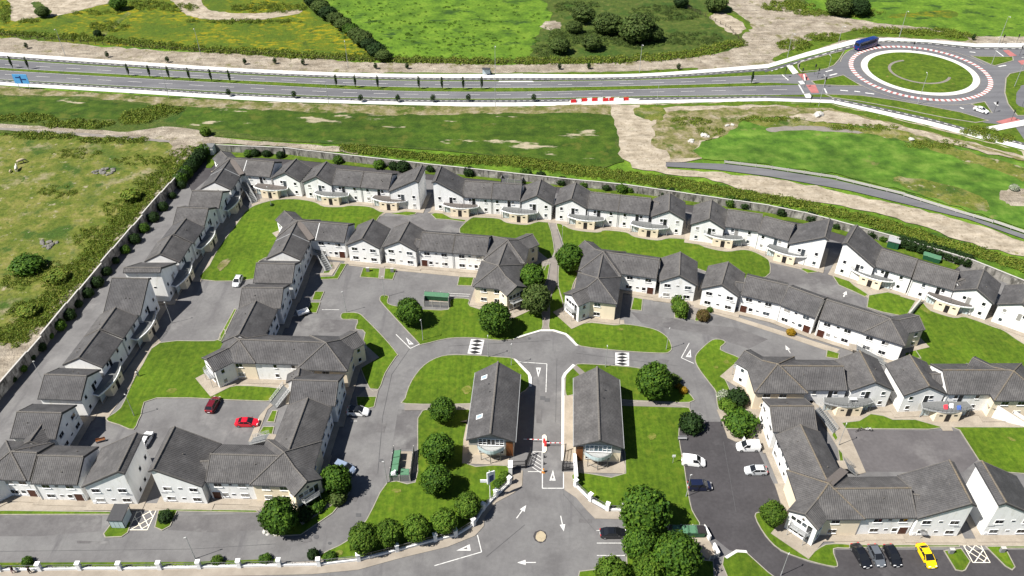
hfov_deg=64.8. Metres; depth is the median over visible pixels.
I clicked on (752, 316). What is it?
pavement
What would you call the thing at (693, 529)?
wheelie bin
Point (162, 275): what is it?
gable house
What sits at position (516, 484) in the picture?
pavement
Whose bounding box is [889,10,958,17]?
flower patch
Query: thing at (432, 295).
wheelie bin
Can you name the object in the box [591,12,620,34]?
round tree
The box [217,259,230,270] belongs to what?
worn patch
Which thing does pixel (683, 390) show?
shrub
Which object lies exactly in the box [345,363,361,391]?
pavement
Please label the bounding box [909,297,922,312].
garden wall
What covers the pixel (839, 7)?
round tree
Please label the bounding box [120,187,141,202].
shrub
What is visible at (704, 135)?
rock heap
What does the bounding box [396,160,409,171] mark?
shrub
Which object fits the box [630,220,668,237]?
entrance porch
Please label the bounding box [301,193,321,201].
pavement
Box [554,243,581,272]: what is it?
round tree
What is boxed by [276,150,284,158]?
shrub
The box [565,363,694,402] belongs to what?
lawn
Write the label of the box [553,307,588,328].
pavement
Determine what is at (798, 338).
pavement
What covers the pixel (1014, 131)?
verge grass
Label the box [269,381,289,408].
external staircase
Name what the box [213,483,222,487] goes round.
window
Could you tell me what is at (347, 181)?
terraced house
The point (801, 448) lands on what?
terraced house
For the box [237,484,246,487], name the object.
window
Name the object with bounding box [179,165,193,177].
hedge bush
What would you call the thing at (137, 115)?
scrub
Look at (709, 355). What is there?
lawn
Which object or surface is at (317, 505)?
shrub
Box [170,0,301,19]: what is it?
sand track
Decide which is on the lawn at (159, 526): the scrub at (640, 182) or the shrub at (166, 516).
the shrub at (166, 516)
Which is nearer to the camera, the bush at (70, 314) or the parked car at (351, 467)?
the parked car at (351, 467)
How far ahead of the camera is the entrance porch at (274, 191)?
224.01 m
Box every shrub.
[7,252,45,276]
[16,301,41,318]
[21,556,33,566]
[42,268,70,284]
[92,29,101,36]
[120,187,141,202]
[157,508,173,524]
[199,126,211,136]
[210,554,222,565]
[243,149,251,157]
[250,148,259,156]
[258,552,271,564]
[261,150,270,156]
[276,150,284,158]
[297,505,314,522]
[307,547,319,559]
[308,497,325,513]
[320,490,329,503]
[321,550,335,561]
[328,490,347,507]
[332,155,342,164]
[345,482,351,492]
[373,159,384,169]
[388,161,396,170]
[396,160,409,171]
[425,165,433,171]
[463,166,473,176]
[492,478,504,488]
[498,470,509,482]
[519,167,532,173]
[535,171,545,175]
[556,176,565,185]
[602,185,610,190]
[616,182,627,193]
[671,373,682,386]
[678,410,705,436]
[679,386,687,394]
[696,309,710,321]
[716,389,727,400]
[718,397,737,412]
[720,406,760,437]
[725,195,738,207]
[725,385,749,407]
[740,198,751,209]
[776,205,787,216]
[786,328,795,335]
[805,211,817,221]
[833,223,840,228]
[868,228,877,238]
[879,236,887,241]
[1009,184,1019,190]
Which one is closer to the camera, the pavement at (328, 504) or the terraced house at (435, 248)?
the pavement at (328, 504)
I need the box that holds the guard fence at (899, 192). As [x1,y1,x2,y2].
[724,160,1023,232]
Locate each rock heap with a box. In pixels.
[40,239,57,249]
[91,167,115,175]
[262,529,273,535]
[700,133,709,137]
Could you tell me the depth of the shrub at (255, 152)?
242.19 m
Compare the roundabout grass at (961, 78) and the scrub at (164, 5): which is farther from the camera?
the scrub at (164, 5)
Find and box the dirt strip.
[146,96,1023,255]
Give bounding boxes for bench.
[95,437,105,442]
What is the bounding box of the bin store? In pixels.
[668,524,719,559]
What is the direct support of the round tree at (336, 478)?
on the lawn at (299, 529)
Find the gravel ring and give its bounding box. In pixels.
[888,60,950,83]
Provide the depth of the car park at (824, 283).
194.67 m
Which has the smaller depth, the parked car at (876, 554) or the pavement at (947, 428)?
the parked car at (876, 554)
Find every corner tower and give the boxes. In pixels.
[0,440,50,500]
[201,334,267,387]
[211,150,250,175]
[249,439,323,508]
[275,210,320,240]
[296,330,367,386]
[473,260,526,310]
[483,233,539,267]
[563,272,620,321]
[578,240,625,276]
[732,349,807,408]
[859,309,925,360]
[967,356,1023,416]
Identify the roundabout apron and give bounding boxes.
[861,50,979,95]
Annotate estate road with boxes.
[0,169,1023,575]
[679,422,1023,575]
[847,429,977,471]
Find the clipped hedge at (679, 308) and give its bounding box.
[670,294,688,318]
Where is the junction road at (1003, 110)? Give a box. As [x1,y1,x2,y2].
[765,44,1023,138]
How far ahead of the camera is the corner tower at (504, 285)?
185.68 m
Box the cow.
[16,158,27,164]
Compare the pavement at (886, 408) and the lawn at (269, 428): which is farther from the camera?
the pavement at (886, 408)
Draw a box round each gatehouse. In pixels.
[466,361,520,463]
[573,366,623,469]
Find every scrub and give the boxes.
[0,0,307,31]
[0,29,747,64]
[0,103,184,143]
[0,145,195,348]
[338,143,1023,271]
[431,156,776,204]
[533,0,722,57]
[670,114,1015,149]
[761,0,977,50]
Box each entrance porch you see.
[93,358,123,402]
[130,309,158,348]
[171,260,194,293]
[196,224,217,256]
[224,189,242,217]
[252,183,287,198]
[314,191,348,204]
[371,194,406,210]
[442,202,478,216]
[500,207,537,222]
[567,212,604,229]
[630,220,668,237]
[704,230,743,248]
[765,243,806,264]
[823,396,874,415]
[849,266,893,289]
[919,399,974,421]
[924,291,973,315]
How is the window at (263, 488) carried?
in the corner tower at (294, 475)
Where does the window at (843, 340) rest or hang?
in the terraced house at (842, 322)
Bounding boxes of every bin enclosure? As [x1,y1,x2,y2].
[388,445,413,481]
[423,290,449,307]
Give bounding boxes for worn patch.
[166,388,176,392]
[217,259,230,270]
[335,550,342,555]
[461,386,471,393]
[647,433,655,439]
[920,305,930,313]
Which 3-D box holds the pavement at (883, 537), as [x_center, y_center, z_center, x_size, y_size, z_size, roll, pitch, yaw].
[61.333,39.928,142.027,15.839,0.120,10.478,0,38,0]
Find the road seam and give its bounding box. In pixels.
[0,549,163,551]
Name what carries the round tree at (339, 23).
on the field at (313, 31)
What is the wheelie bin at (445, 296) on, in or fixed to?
on the pavement at (430, 300)
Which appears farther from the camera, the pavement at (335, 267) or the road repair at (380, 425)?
the pavement at (335, 267)
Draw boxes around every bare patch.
[169,144,193,158]
[540,21,561,29]
[711,13,745,33]
[893,176,989,210]
[999,188,1023,205]
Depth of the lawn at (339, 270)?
197.02 m
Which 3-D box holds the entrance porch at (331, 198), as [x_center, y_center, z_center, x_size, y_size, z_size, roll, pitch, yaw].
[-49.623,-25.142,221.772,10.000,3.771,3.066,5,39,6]
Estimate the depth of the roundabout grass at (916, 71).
289.67 m
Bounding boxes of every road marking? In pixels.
[0,41,1021,143]
[434,552,480,565]
[468,339,483,353]
[533,530,546,542]
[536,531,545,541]
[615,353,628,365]
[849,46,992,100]
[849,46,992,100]
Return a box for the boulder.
[813,111,823,116]
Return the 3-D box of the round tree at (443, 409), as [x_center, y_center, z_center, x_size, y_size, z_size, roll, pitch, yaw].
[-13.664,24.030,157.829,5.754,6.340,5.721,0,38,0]
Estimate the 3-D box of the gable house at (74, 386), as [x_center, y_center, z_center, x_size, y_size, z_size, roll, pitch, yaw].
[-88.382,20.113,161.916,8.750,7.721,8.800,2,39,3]
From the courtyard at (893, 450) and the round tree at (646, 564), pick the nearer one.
the round tree at (646, 564)
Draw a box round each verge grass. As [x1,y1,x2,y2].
[0,58,1023,142]
[0,559,274,566]
[206,152,959,268]
[383,68,697,73]
[633,106,665,120]
[640,101,1022,155]
[707,12,752,32]
[749,117,1023,180]
[772,29,968,60]
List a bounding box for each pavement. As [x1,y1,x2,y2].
[0,470,522,575]
[0,501,10,506]
[0,502,262,510]
[2,495,40,502]
[32,496,89,506]
[71,419,91,445]
[80,396,107,420]
[84,461,154,510]
[96,335,160,418]
[121,353,135,372]
[131,342,142,358]
[155,495,213,509]
[156,305,167,321]
[158,289,181,304]
[192,204,247,281]
[192,257,200,268]
[195,374,237,396]
[208,495,250,504]
[214,378,264,383]
[216,221,225,235]
[224,214,232,225]
[234,383,282,387]
[249,393,286,441]
[249,455,331,506]
[251,197,403,215]
[263,379,285,383]
[276,328,284,334]
[279,302,297,327]
[281,195,303,198]
[286,392,289,403]
[292,275,309,302]
[292,488,331,524]
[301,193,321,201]
[303,258,315,278]
[316,256,346,260]
[320,262,339,275]
[324,426,338,454]
[333,392,352,426]
[342,201,362,204]
[344,255,384,267]
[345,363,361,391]
[349,264,476,277]
[358,202,378,205]
[359,388,378,395]
[361,346,378,367]
[379,267,384,278]
[380,257,420,270]
[391,451,411,480]
[392,192,431,212]
[404,404,469,410]
[415,266,454,271]
[425,299,447,307]
[428,212,549,224]
[430,202,450,213]
[448,268,477,273]
[460,420,509,465]
[469,289,519,309]
[470,213,494,216]
[487,213,502,216]
[509,306,529,318]
[528,206,554,222]
[533,252,547,263]
[541,257,551,266]
[542,223,561,328]
[550,206,575,225]
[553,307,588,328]
[556,224,670,239]
[564,395,574,461]
[564,472,620,518]
[567,286,622,323]
[572,448,624,473]
[573,365,584,374]
[589,320,623,324]
[595,225,615,229]
[612,226,633,231]
[621,400,689,407]
[623,290,652,297]
[630,294,839,351]
[653,272,697,304]
[658,216,685,238]
[670,530,717,559]
[684,218,724,247]
[689,305,698,319]
[693,279,738,317]
[702,245,800,268]
[716,563,725,575]
[717,410,755,441]
[720,364,738,386]
[723,230,749,248]
[732,311,770,321]
[738,383,760,413]
[749,246,773,256]
[753,414,768,452]
[764,448,784,483]
[769,319,813,338]
[771,518,823,558]
[775,484,863,541]
[780,248,828,272]
[808,321,850,350]
[820,414,865,474]
[824,411,1023,426]
[828,252,871,288]
[834,539,1023,545]
[851,282,1023,342]
[851,348,906,362]
[861,403,890,411]
[862,534,903,539]
[879,287,900,294]
[887,398,928,417]
[900,282,933,305]
[902,530,966,542]
[906,338,928,352]
[941,426,952,430]
[957,311,988,324]
[965,411,977,414]
[966,513,1023,541]
[976,410,1023,421]
[984,298,1023,336]
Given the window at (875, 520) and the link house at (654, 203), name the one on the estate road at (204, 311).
the link house at (654, 203)
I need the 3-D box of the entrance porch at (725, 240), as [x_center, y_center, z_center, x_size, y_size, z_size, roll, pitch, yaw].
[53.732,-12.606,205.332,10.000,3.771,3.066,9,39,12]
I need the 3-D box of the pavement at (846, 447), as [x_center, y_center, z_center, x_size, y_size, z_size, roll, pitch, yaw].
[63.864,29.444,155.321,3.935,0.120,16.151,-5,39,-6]
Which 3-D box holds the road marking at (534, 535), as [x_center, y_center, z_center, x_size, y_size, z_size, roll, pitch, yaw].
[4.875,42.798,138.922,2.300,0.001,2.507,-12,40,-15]
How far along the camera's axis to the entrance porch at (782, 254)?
199.45 m
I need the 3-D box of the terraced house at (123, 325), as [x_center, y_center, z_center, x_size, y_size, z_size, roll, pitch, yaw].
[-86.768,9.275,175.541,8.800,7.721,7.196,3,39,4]
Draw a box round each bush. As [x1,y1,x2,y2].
[20,364,27,372]
[38,342,46,351]
[54,318,66,331]
[63,308,76,320]
[74,299,83,307]
[82,287,94,297]
[90,275,104,288]
[101,266,112,275]
[112,257,119,263]
[119,245,130,253]
[128,233,141,244]
[138,222,150,232]
[146,211,160,222]
[157,201,168,211]
[168,192,176,198]
[172,172,187,182]
[176,169,190,180]
[176,180,186,189]
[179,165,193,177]
[182,162,196,173]
[183,157,198,168]
[187,153,202,167]
[190,151,205,162]
[193,148,207,159]
[196,143,210,157]
[897,234,908,248]
[905,237,919,251]
[913,240,927,253]
[925,242,937,253]
[936,245,947,257]
[944,248,957,260]
[953,250,966,264]
[962,253,976,267]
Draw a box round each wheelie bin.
[391,464,398,471]
[392,457,399,464]
[393,450,400,457]
[400,469,409,475]
[424,292,430,299]
[430,292,436,300]
[436,292,442,300]
[442,293,449,300]
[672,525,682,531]
[680,525,690,534]
[687,525,697,536]
[695,525,705,536]
[923,251,928,259]
[928,253,935,261]
[933,255,941,263]
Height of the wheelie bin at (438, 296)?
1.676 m
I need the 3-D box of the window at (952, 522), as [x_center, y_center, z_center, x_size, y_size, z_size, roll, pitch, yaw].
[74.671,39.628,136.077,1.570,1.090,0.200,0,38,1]
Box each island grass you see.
[0,68,799,91]
[799,51,842,70]
[813,75,858,84]
[827,94,984,121]
[973,102,990,111]
[974,56,1012,64]
[1005,71,1023,114]
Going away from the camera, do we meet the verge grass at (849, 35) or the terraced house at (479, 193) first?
the terraced house at (479, 193)
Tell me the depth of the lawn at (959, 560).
134.99 m
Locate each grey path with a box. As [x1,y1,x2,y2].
[0,127,169,141]
[766,126,861,133]
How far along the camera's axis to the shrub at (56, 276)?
194.33 m
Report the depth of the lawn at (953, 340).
177.01 m
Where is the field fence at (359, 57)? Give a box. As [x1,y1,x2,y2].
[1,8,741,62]
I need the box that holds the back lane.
[187,157,959,272]
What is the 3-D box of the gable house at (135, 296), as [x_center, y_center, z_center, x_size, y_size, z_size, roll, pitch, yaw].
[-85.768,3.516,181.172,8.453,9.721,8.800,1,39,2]
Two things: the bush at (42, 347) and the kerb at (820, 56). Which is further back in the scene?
the kerb at (820, 56)
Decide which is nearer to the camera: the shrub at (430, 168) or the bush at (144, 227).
the bush at (144, 227)
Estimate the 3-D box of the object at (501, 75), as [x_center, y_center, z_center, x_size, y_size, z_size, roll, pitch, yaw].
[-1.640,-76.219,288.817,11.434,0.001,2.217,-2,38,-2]
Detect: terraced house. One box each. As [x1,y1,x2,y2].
[3,443,54,496]
[30,445,98,500]
[62,329,127,375]
[85,307,139,354]
[144,234,194,269]
[161,218,205,258]
[201,159,243,196]
[205,444,278,498]
[221,300,279,342]
[231,158,281,190]
[235,335,322,379]
[266,221,312,275]
[275,397,333,456]
[298,219,354,257]
[332,169,363,201]
[360,171,397,202]
[419,230,457,267]
[452,233,491,269]
[462,180,492,213]
[485,242,520,264]
[491,182,523,214]
[581,254,617,277]
[587,191,620,226]
[607,251,660,293]
[617,194,651,228]
[724,209,762,246]
[738,274,787,319]
[755,216,796,252]
[772,424,838,481]
[776,285,827,333]
[781,360,846,405]
[815,297,889,345]
[832,476,916,533]
[873,248,917,292]
[906,260,959,301]
[930,363,1010,410]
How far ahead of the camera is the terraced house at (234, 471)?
143.28 m
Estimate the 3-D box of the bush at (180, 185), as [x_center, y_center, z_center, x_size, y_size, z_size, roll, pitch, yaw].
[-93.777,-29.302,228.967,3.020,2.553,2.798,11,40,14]
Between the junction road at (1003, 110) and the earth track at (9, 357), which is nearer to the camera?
the earth track at (9, 357)
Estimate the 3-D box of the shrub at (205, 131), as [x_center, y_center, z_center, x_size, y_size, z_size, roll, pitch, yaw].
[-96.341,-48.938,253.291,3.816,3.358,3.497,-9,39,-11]
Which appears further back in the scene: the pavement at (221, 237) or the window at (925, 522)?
the pavement at (221, 237)
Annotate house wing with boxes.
[783,467,865,544]
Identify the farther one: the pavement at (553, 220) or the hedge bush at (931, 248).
the pavement at (553, 220)
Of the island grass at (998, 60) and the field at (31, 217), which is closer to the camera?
the field at (31, 217)
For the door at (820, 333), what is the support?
in the terraced house at (842, 322)
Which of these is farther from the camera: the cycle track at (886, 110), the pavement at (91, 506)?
the cycle track at (886, 110)
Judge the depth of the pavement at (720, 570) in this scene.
133.57 m
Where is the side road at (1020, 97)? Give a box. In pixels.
[1016,85,1023,106]
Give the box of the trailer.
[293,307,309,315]
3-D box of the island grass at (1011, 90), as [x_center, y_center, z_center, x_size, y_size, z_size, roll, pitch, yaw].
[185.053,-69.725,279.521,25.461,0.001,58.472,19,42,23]
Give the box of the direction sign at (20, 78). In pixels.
[11,74,29,88]
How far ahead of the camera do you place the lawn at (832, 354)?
174.12 m
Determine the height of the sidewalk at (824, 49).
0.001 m
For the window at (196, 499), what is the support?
in the gable house at (177, 470)
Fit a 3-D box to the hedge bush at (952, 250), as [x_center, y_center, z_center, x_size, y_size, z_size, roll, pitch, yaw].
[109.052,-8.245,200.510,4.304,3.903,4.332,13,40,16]
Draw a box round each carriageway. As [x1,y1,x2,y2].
[0,59,764,87]
[0,70,764,98]
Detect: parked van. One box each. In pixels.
[681,453,705,467]
[736,437,760,451]
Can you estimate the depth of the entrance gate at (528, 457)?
150.99 m
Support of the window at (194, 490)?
in the gable house at (177, 470)
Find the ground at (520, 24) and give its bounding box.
[0,0,1023,278]
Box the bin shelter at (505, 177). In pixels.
[501,174,522,183]
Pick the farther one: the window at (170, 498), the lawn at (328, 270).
the lawn at (328, 270)
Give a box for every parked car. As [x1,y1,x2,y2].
[142,431,153,447]
[204,396,220,412]
[232,275,243,286]
[234,416,259,427]
[332,458,355,475]
[346,405,369,416]
[600,526,626,539]
[687,479,712,491]
[744,464,767,475]
[850,542,871,568]
[866,543,885,566]
[882,543,901,566]
[915,542,937,568]
[973,106,988,113]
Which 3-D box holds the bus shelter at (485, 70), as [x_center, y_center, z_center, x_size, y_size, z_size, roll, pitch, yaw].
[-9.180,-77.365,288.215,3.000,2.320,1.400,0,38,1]
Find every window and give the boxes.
[5,481,14,484]
[10,489,19,493]
[41,485,50,488]
[46,494,55,497]
[59,430,64,439]
[65,485,74,489]
[75,421,80,430]
[91,489,100,492]
[95,498,105,502]
[117,489,127,492]
[122,498,131,502]
[163,487,171,491]
[167,496,175,500]
[189,488,197,492]
[192,497,201,501]
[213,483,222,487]
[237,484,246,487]
[240,493,249,497]
[261,486,270,490]
[264,495,272,499]
[279,487,287,490]
[313,483,319,491]
[477,438,504,445]
[584,445,611,452]
[762,394,770,397]
[764,302,771,306]
[780,317,787,322]
[802,315,809,320]
[803,536,809,542]
[806,525,812,534]
[823,322,830,327]
[826,529,836,533]
[827,391,832,396]
[840,337,847,343]
[843,328,851,333]
[864,391,870,397]
[865,335,873,341]
[868,528,878,532]
[872,519,882,522]
[878,350,885,355]
[881,340,888,346]
[883,271,889,277]
[898,519,907,522]
[921,520,931,524]
[922,395,929,401]
[935,287,940,293]
[944,530,954,534]
[949,521,959,524]
[956,395,963,401]
[965,296,971,303]
[988,529,998,533]
[993,520,1003,523]
[1000,402,1008,405]
[1015,313,1022,320]
[1015,529,1023,533]
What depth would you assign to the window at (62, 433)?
152.04 m
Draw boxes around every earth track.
[0,124,357,168]
[0,337,38,379]
[15,175,174,346]
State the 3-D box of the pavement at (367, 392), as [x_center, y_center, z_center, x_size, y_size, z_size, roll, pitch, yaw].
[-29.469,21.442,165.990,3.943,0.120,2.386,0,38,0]
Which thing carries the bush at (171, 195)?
on the estate road at (204, 311)
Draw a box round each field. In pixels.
[0,0,376,59]
[0,92,623,167]
[0,96,154,118]
[0,135,187,342]
[176,106,623,166]
[530,0,808,62]
[693,117,1023,227]
[823,0,1023,36]
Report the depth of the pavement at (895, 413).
160.62 m
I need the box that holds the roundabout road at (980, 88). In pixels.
[841,43,1001,104]
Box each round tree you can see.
[34,6,50,16]
[108,0,127,9]
[256,495,298,536]
[303,0,314,5]
[309,0,329,12]
[318,6,337,19]
[320,464,351,493]
[326,12,343,23]
[333,17,352,29]
[342,23,358,33]
[347,27,364,39]
[347,521,378,554]
[352,30,373,45]
[360,37,376,48]
[366,42,386,57]
[375,49,391,60]
[375,518,402,547]
[394,297,424,324]
[401,513,430,542]
[419,463,452,495]
[420,432,454,464]
[427,396,456,422]
[430,507,458,533]
[454,490,482,518]
[478,301,512,334]
[520,263,545,288]
[520,284,552,315]
[549,36,570,52]
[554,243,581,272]
[565,20,582,32]
[570,4,596,23]
[581,33,602,50]
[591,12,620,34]
[593,553,631,575]
[617,12,657,42]
[618,484,672,536]
[621,526,658,559]
[632,552,663,575]
[635,360,673,400]
[649,26,663,40]
[651,529,704,575]
[673,0,688,6]
[704,0,728,11]
[758,499,787,526]
[824,0,853,15]
[850,0,871,15]
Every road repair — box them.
[77,541,108,543]
[301,538,311,542]
[346,496,357,501]
[376,422,385,431]
[448,350,459,352]
[536,409,540,422]
[579,518,591,522]
[658,358,668,362]
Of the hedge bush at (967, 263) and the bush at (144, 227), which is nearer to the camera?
the hedge bush at (967, 263)
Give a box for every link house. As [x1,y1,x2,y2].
[23,423,50,443]
[200,459,208,469]
[286,367,313,390]
[415,239,420,262]
[648,200,659,221]
[735,281,743,307]
[912,492,919,502]
[930,371,942,385]
[951,278,965,295]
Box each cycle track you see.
[0,56,767,79]
[0,80,764,101]
[484,78,547,79]
[765,41,1023,71]
[765,96,1023,144]
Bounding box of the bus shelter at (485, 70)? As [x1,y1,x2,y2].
[482,68,489,73]
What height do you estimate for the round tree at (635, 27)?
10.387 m
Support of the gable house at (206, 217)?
on the estate road at (204, 311)
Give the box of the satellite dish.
[920,530,927,537]
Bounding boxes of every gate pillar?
[508,460,512,474]
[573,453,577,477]
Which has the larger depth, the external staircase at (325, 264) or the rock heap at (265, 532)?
the external staircase at (325, 264)
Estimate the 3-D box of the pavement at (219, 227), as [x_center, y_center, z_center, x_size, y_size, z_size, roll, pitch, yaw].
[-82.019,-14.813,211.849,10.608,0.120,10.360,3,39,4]
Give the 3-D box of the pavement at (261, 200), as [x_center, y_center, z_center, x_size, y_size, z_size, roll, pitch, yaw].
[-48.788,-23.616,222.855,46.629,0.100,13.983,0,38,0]
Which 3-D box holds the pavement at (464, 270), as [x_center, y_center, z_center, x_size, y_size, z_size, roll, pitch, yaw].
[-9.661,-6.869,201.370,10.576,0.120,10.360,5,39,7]
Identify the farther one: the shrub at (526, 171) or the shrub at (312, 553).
the shrub at (526, 171)
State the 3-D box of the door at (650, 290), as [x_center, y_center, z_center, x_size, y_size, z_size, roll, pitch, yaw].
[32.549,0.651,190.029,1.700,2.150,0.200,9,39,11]
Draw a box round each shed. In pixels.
[106,504,132,527]
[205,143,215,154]
[887,236,900,249]
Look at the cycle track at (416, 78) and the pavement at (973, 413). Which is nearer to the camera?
the pavement at (973, 413)
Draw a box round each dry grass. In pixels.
[0,86,610,115]
[651,107,826,158]
[756,106,1023,160]
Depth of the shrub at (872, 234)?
207.18 m
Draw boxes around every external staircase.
[240,180,257,202]
[248,430,275,444]
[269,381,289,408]
[311,245,331,270]
[812,402,838,432]
[837,457,857,475]
[849,341,886,365]
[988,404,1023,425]
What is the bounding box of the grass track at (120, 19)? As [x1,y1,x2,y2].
[99,12,130,36]
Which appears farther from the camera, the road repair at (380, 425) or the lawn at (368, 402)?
the lawn at (368, 402)
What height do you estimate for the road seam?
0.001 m
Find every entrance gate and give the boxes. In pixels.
[512,460,525,468]
[526,447,530,467]
[562,462,574,470]
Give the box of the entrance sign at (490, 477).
[480,470,494,498]
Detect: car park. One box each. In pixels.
[0,516,101,535]
[168,513,262,531]
[295,318,355,332]
[377,215,461,231]
[392,410,420,448]
[631,312,766,348]
[766,263,856,300]
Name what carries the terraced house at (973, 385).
on the estate road at (204, 311)
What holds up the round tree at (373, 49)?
on the field at (313, 31)
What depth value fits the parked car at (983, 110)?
263.88 m
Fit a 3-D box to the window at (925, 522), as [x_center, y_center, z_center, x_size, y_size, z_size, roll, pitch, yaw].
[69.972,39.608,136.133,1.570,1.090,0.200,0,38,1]
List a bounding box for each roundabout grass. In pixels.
[868,52,972,92]
[891,61,947,82]
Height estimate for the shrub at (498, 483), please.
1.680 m
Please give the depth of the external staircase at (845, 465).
148.31 m
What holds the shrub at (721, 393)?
on the lawn at (709, 355)
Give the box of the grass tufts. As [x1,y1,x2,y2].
[333,0,561,57]
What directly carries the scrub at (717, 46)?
on the verge earth
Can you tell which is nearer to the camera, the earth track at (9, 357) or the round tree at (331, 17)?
the earth track at (9, 357)
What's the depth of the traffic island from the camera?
154.56 m
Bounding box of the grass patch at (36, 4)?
[31,1,51,16]
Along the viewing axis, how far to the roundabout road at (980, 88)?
285.13 m
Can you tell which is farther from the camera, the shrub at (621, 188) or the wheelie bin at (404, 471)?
the shrub at (621, 188)
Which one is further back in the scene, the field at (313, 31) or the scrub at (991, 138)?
the field at (313, 31)
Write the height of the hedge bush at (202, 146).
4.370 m
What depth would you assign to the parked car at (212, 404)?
161.71 m
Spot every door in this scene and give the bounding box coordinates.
[26,489,38,496]
[73,493,85,500]
[211,491,222,498]
[338,251,345,257]
[421,259,427,265]
[646,287,653,293]
[739,304,747,312]
[802,324,810,332]
[816,329,824,337]
[896,527,908,533]
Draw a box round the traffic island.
[542,435,546,452]
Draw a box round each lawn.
[0,510,110,514]
[103,521,131,537]
[106,329,279,429]
[154,509,258,530]
[199,199,383,281]
[218,308,236,340]
[258,426,274,434]
[263,489,349,536]
[266,410,277,422]
[308,302,320,312]
[312,291,324,300]
[319,405,511,559]
[320,263,346,279]
[322,262,336,274]
[340,312,397,391]
[356,396,376,408]
[360,267,379,278]
[379,295,542,344]
[383,268,396,279]
[390,211,416,215]
[401,354,528,403]
[431,213,465,221]
[457,276,473,285]
[459,217,554,269]
[542,262,549,285]
[548,283,671,353]
[556,223,770,304]
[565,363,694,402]
[571,401,699,526]
[578,526,714,575]
[630,297,642,310]
[674,305,689,319]
[695,339,738,410]
[722,552,772,575]
[755,512,849,566]
[800,268,817,273]
[825,350,839,358]
[831,432,837,440]
[833,276,867,296]
[838,449,843,460]
[841,413,943,429]
[849,544,959,547]
[866,292,915,314]
[905,351,920,357]
[909,303,1023,365]
[943,548,970,571]
[952,427,1023,473]
[985,545,1023,569]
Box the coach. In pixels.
[854,36,878,49]
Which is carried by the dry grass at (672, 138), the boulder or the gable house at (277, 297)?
the boulder
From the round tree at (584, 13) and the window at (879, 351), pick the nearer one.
the window at (879, 351)
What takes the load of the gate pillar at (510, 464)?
on the estate road at (204, 311)
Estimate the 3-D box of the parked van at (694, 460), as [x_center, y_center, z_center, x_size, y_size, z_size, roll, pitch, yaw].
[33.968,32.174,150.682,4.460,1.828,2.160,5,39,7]
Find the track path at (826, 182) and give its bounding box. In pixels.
[666,162,1023,238]
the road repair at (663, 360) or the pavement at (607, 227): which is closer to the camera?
the road repair at (663, 360)
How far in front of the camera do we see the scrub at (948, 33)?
319.19 m
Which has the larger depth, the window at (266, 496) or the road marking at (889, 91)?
the road marking at (889, 91)
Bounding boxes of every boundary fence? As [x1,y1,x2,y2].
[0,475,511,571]
[573,477,622,511]
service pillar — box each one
[948,548,955,553]
[999,546,1006,552]
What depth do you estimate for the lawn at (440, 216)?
216.62 m
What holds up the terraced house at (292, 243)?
on the estate road at (204, 311)
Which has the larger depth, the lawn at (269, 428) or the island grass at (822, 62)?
the island grass at (822, 62)
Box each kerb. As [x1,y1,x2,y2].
[514,329,578,345]
[515,359,531,386]
[561,364,574,460]
[725,550,746,557]
[797,50,844,71]
[811,75,861,85]
[825,94,988,122]
[858,83,977,104]
[860,50,979,95]
[970,55,1013,65]
[1004,70,1023,115]
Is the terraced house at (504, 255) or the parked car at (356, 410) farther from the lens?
the terraced house at (504, 255)
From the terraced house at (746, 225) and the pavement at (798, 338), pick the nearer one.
the pavement at (798, 338)
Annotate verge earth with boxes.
[0,0,1023,72]
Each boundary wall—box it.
[0,177,176,398]
[215,144,1023,283]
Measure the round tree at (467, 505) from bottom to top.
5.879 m
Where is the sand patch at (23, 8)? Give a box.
[7,0,108,20]
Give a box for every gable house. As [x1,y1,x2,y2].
[9,404,82,445]
[37,368,101,415]
[81,432,151,503]
[103,277,159,322]
[123,262,177,300]
[148,426,221,503]
[172,206,219,231]
[189,190,230,222]
[238,284,291,323]
[253,260,302,298]
[271,158,311,195]
[289,374,345,421]
[302,161,339,198]
[346,219,390,263]
[382,221,425,266]
[388,164,426,209]
[431,166,465,210]
[520,179,556,219]
[554,182,589,222]
[651,193,685,234]
[658,251,697,300]
[689,199,726,242]
[700,261,745,311]
[759,398,817,447]
[788,218,833,267]
[835,224,883,280]
[836,350,894,406]
[885,354,946,411]
[897,459,976,535]
[951,268,1000,319]
[966,460,1023,534]
[991,284,1023,332]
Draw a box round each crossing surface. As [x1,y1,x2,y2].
[806,85,818,92]
[996,117,1019,123]
[1003,50,1016,55]
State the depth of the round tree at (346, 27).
317.28 m
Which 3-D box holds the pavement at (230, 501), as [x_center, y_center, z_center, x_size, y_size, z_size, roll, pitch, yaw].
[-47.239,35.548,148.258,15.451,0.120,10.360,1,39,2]
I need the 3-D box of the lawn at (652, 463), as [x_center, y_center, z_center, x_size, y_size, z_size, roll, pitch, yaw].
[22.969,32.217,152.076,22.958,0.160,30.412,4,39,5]
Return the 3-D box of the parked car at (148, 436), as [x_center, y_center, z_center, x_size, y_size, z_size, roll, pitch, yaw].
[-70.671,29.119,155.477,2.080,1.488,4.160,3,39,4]

